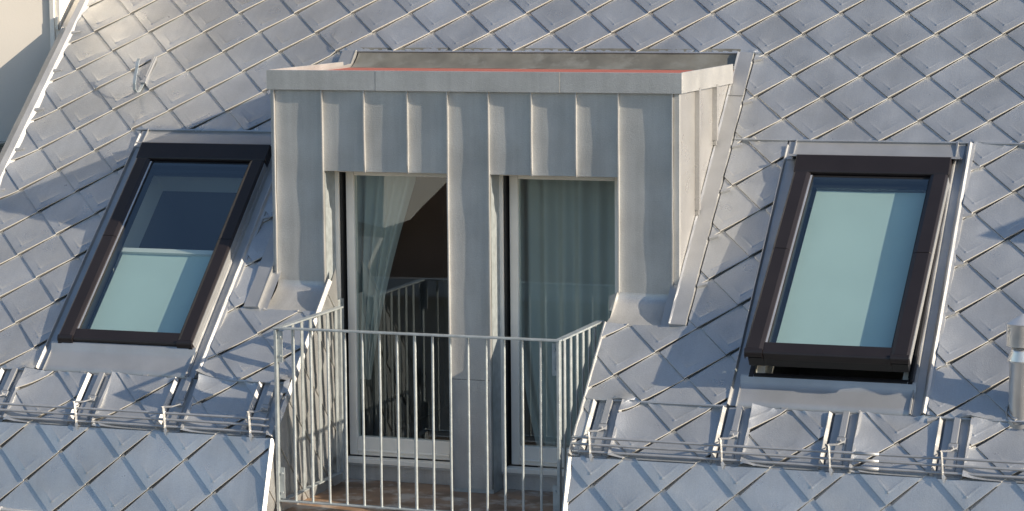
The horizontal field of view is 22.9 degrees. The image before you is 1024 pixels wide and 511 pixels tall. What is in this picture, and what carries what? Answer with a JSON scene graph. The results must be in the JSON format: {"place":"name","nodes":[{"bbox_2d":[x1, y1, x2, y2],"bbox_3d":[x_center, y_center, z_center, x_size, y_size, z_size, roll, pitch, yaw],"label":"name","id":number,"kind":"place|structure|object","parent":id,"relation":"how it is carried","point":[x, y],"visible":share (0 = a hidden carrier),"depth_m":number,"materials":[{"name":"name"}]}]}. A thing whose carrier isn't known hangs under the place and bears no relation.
{"place":"outdoors","nodes":[
{"label":"outdoors","id":0,"kind":"place"},
{"bbox_2d":[0,0,1023,510],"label":"mansard roof","id":1,"kind":"structure","parent":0,"point":[892,70],"depth_m":15.09,"materials":[{"name":"metal"}]},
{"bbox_2d":[0,506,30,510],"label":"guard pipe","id":2,"kind":"object","parent":1,"relation":"attached to","point":[4,509],"visible":1,"depth_m":14.90,"materials":[{"name":"white metal"}]},
{"bbox_2d":[0,368,284,440],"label":"snow guard","id":3,"kind":"object","parent":1,"relation":"on","point":[257,424],"visible":0.99,"depth_m":14.85,"materials":[{"name":"metal"}]},
{"bbox_2d":[133,56,156,92],"bbox_3d":[-2.432,-1.202,16.781,0.040,0.230,0.300,2,7,19],"label":"roof hook","id":4,"kind":"object","parent":1,"relation":"attached to","point":[143,82],"visible":1,"depth_m":16.75,"materials":[{"name":"metal"}]},
{"bbox_2d":[35,129,277,379],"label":"roof window","id":5,"kind":"structure","parent":1,"relation":"attached to","point":[158,276],"depth_m":15.65,"materials":[{"name":"metal"}]},
{"bbox_2d":[243,47,754,493],"bbox_3d":[-0.053,0.077,15.472,2.760,2.628,1.613,2,7,19],"label":"dormer","id":6,"kind":"object","parent":1,"relation":"on","point":[652,136],"visible":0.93,"depth_m":15.00,"materials":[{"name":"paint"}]},
{"bbox_2d":[357,175,415,379],"bbox_3d":[-0.765,0.098,15.501,0.390,1.350,0.057,2,7,19],"label":"curtain","id":7,"kind":"object","parent":6,"relation":"hanging from","point":[382,203],"visible":0.88,"depth_m":15.51,"materials":[{"name":"fabric"}]},
{"bbox_2d":[335,171,461,468],"bbox_3d":[-0.677,0.379,15.345,0.792,1.797,0.140,2,7,19],"label":"balcony door","id":8,"kind":"structure","parent":6,"relation":"in","point":[346,223],"depth_m":15.43,"materials":[{"name":"grey metal"}]},
{"bbox_2d":[273,306,603,510],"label":"balcony railing","id":9,"kind":"object","parent":6,"relation":"attached to","point":[337,330],"visible":0.96,"depth_m":14.27,"materials":[{"name":"metal"}]},
{"bbox_2d":[499,175,617,475],"bbox_3d":[0.315,0.412,14.996,0.787,1.797,0.140,2,7,19],"label":"balcony door","id":10,"kind":"structure","parent":6,"relation":"in","point":[509,185],"depth_m":15.10,"materials":[{"name":"grey metal"}]},
{"bbox_2d":[520,179,614,468],"bbox_3d":[0.393,0.410,15.129,0.760,1.900,0.060,2,7,19],"label":"curtain","id":11,"kind":"object","parent":10,"relation":"hanging from","point":[567,256],"visible":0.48,"depth_m":15.13,"materials":[{"name":"fabric"}]},
{"bbox_2d":[572,399,1023,482],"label":"snow guard","id":12,"kind":"object","parent":1,"relation":"on","point":[841,452],"visible":1,"depth_m":13.55,"materials":[{"name":"metal"}]},
{"bbox_2d":[727,139,974,416],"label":"roof window","id":13,"kind":"structure","parent":1,"relation":"attached to","point":[847,309],"depth_m":14.16,"materials":[{"name":"metal"}]},
{"bbox_2d":[1005,314,1023,429],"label":"vent pipe","id":14,"kind":"object","parent":1,"relation":"attached to","point":[1015,336],"visible":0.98,"depth_m":13.31,"materials":[{"name":"silver metal"}]},
{"label":"ground","id":15,"kind":"structure","parent":0,"visible":0},
{"bbox_2d":[0,0,74,152],"bbox_3d":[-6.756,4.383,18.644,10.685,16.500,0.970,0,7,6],"label":"neighbouring house","id":16,"kind":"structure","parent":15,"relation":"on","point":[29,30],"depth_m":17.47,"materials":[{"name":"beige paint"}]},
{"bbox_2d":[49,0,74,47],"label":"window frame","id":17,"kind":"structure","parent":16,"relation":"in","point":[59,10],"depth_m":17.41,"materials":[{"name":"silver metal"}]}
]}

